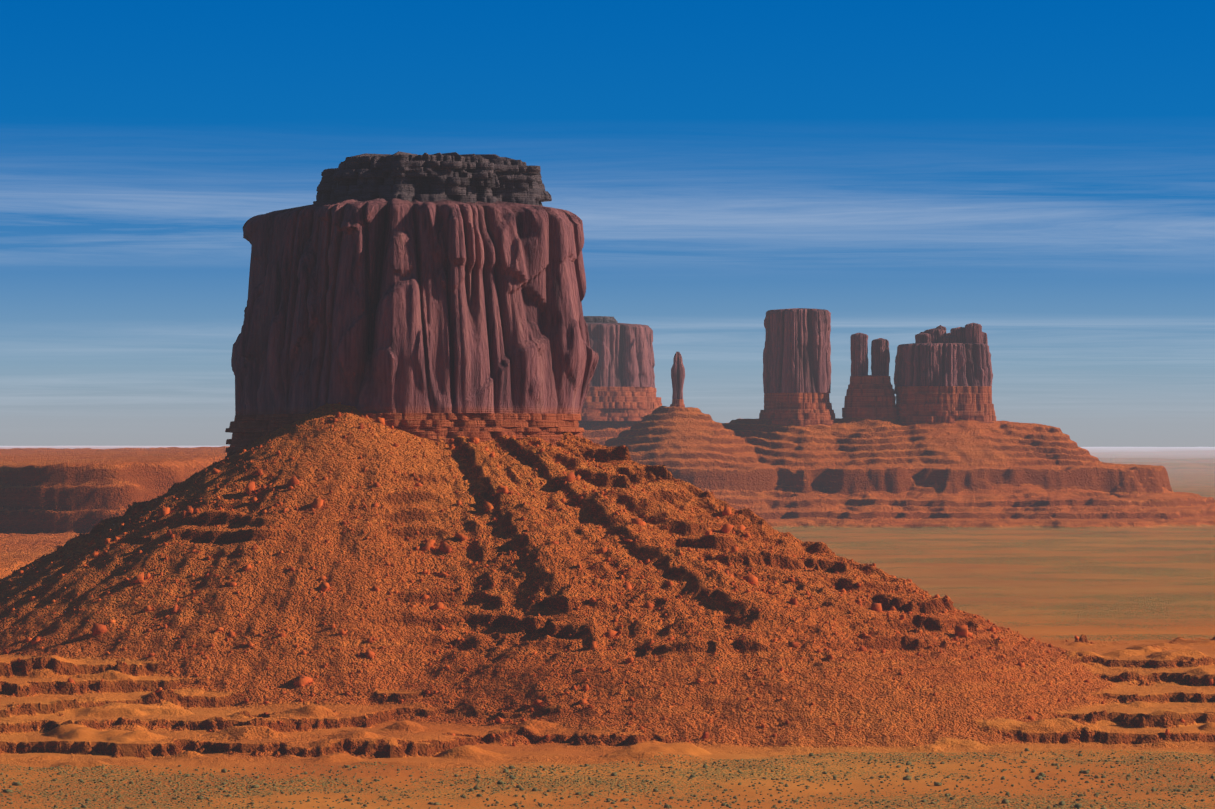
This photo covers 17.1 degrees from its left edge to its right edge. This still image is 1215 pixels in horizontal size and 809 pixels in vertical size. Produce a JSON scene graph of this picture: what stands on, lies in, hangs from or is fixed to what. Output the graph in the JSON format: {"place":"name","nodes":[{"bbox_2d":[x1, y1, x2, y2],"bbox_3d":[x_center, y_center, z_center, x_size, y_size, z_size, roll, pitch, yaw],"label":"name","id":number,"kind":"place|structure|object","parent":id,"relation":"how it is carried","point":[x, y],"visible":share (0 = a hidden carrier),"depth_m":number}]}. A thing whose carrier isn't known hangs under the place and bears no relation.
{"place":"outdoors","nodes":[
{"label":"outdoors","id":0,"kind":"place"},
{"bbox_2d":[0,403,1214,808],"bbox_3d":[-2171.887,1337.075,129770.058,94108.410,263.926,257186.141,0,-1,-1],"label":"desert terrain","id":1,"kind":"structure","parent":0,"point":[1046,535],"depth_m":2244.46},
{"bbox_2d":[225,197,598,457],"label":"butte","id":2,"kind":"object","parent":1,"relation":"on","point":[446,320],"visible":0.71,"depth_m":2466.63},
{"bbox_2d":[313,151,551,205],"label":"cap rock","id":3,"kind":"object","parent":2,"relation":"on","point":[471,178],"visible":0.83,"depth_m":2505.16},
{"bbox_2d":[0,402,1212,747],"bbox_3d":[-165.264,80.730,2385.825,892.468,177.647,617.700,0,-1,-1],"label":"talus boulders","id":4,"kind":"object","parent":1,"relation":"on","point":[428,544],"visible":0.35,"depth_m":2288.79},
{"bbox_2d":[0,748,1214,808],"bbox_3d":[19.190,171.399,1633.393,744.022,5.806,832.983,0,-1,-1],"label":"desert shrubs","id":5,"kind":"object","parent":1,"relation":"on","point":[1041,775],"visible":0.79,"depth_m":1853.53},
{"bbox_2d":[580,316,661,420],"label":"butte","id":6,"kind":"object","parent":1,"relation":"on","point":[622,385],"visible":0.38,"depth_m":7309.03},
{"bbox_2d":[670,352,684,406],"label":"rock spire","id":7,"kind":"object","parent":1,"relation":"on","point":[677,373],"visible":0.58,"depth_m":6114.39},
{"bbox_2d":[759,308,836,426],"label":"rock butte","id":8,"kind":"object","parent":1,"relation":"on","point":[796,369],"visible":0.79,"depth_m":6137.36},
{"bbox_2d":[842,375,897,419],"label":"rock base","id":9,"kind":"object","parent":1,"relation":"on","point":[872,397],"visible":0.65,"depth_m":6149.99},
{"bbox_2d":[850,333,867,375],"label":"rock pillar","id":10,"kind":"structure","parent":9,"relation":"on","point":[859,354],"depth_m":6166.61},
{"bbox_2d":[871,338,890,383],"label":"rock pillar","id":11,"kind":"structure","parent":9,"relation":"on","point":[880,357],"depth_m":6173.08},
{"bbox_2d":[894,343,995,424],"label":"butte","id":12,"kind":"object","parent":1,"relation":"on","point":[939,383],"visible":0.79,"depth_m":6145.92},
{"bbox_2d":[915,332,930,342],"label":"rock block","id":13,"kind":"structure","parent":12,"relation":"on","point":[923,337],"depth_m":6161.74},
{"bbox_2d":[924,328,944,342],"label":"rock block","id":14,"kind":"structure","parent":12,"relation":"on","point":[937,335],"depth_m":6175.57},
{"bbox_2d":[936,325,946,335],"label":"rock block","id":15,"kind":"structure","parent":12,"relation":"on","point":[941,327],"depth_m":6192.92},
{"bbox_2d":[942,335,956,342],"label":"rock block","id":16,"kind":"structure","parent":12,"relation":"on","point":[949,339],"depth_m":6166.72},
{"bbox_2d":[950,327,964,342],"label":"rock block","id":17,"kind":"structure","parent":12,"relation":"on","point":[958,333],"depth_m":6172.67},
{"bbox_2d":[965,323,981,343],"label":"rock block","id":18,"kind":"structure","parent":12,"relation":"on","point":[973,332],"depth_m":6166.00},
{"bbox_2d":[981,332,987,344],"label":"rock block","id":19,"kind":"structure","parent":12,"relation":"on","point":[984,339],"depth_m":6191.97},
{"bbox_2d":[0,0,1214,446],"label":"sky","id":20,"kind":"structure","parent":0,"point":[1038,174]}
]}

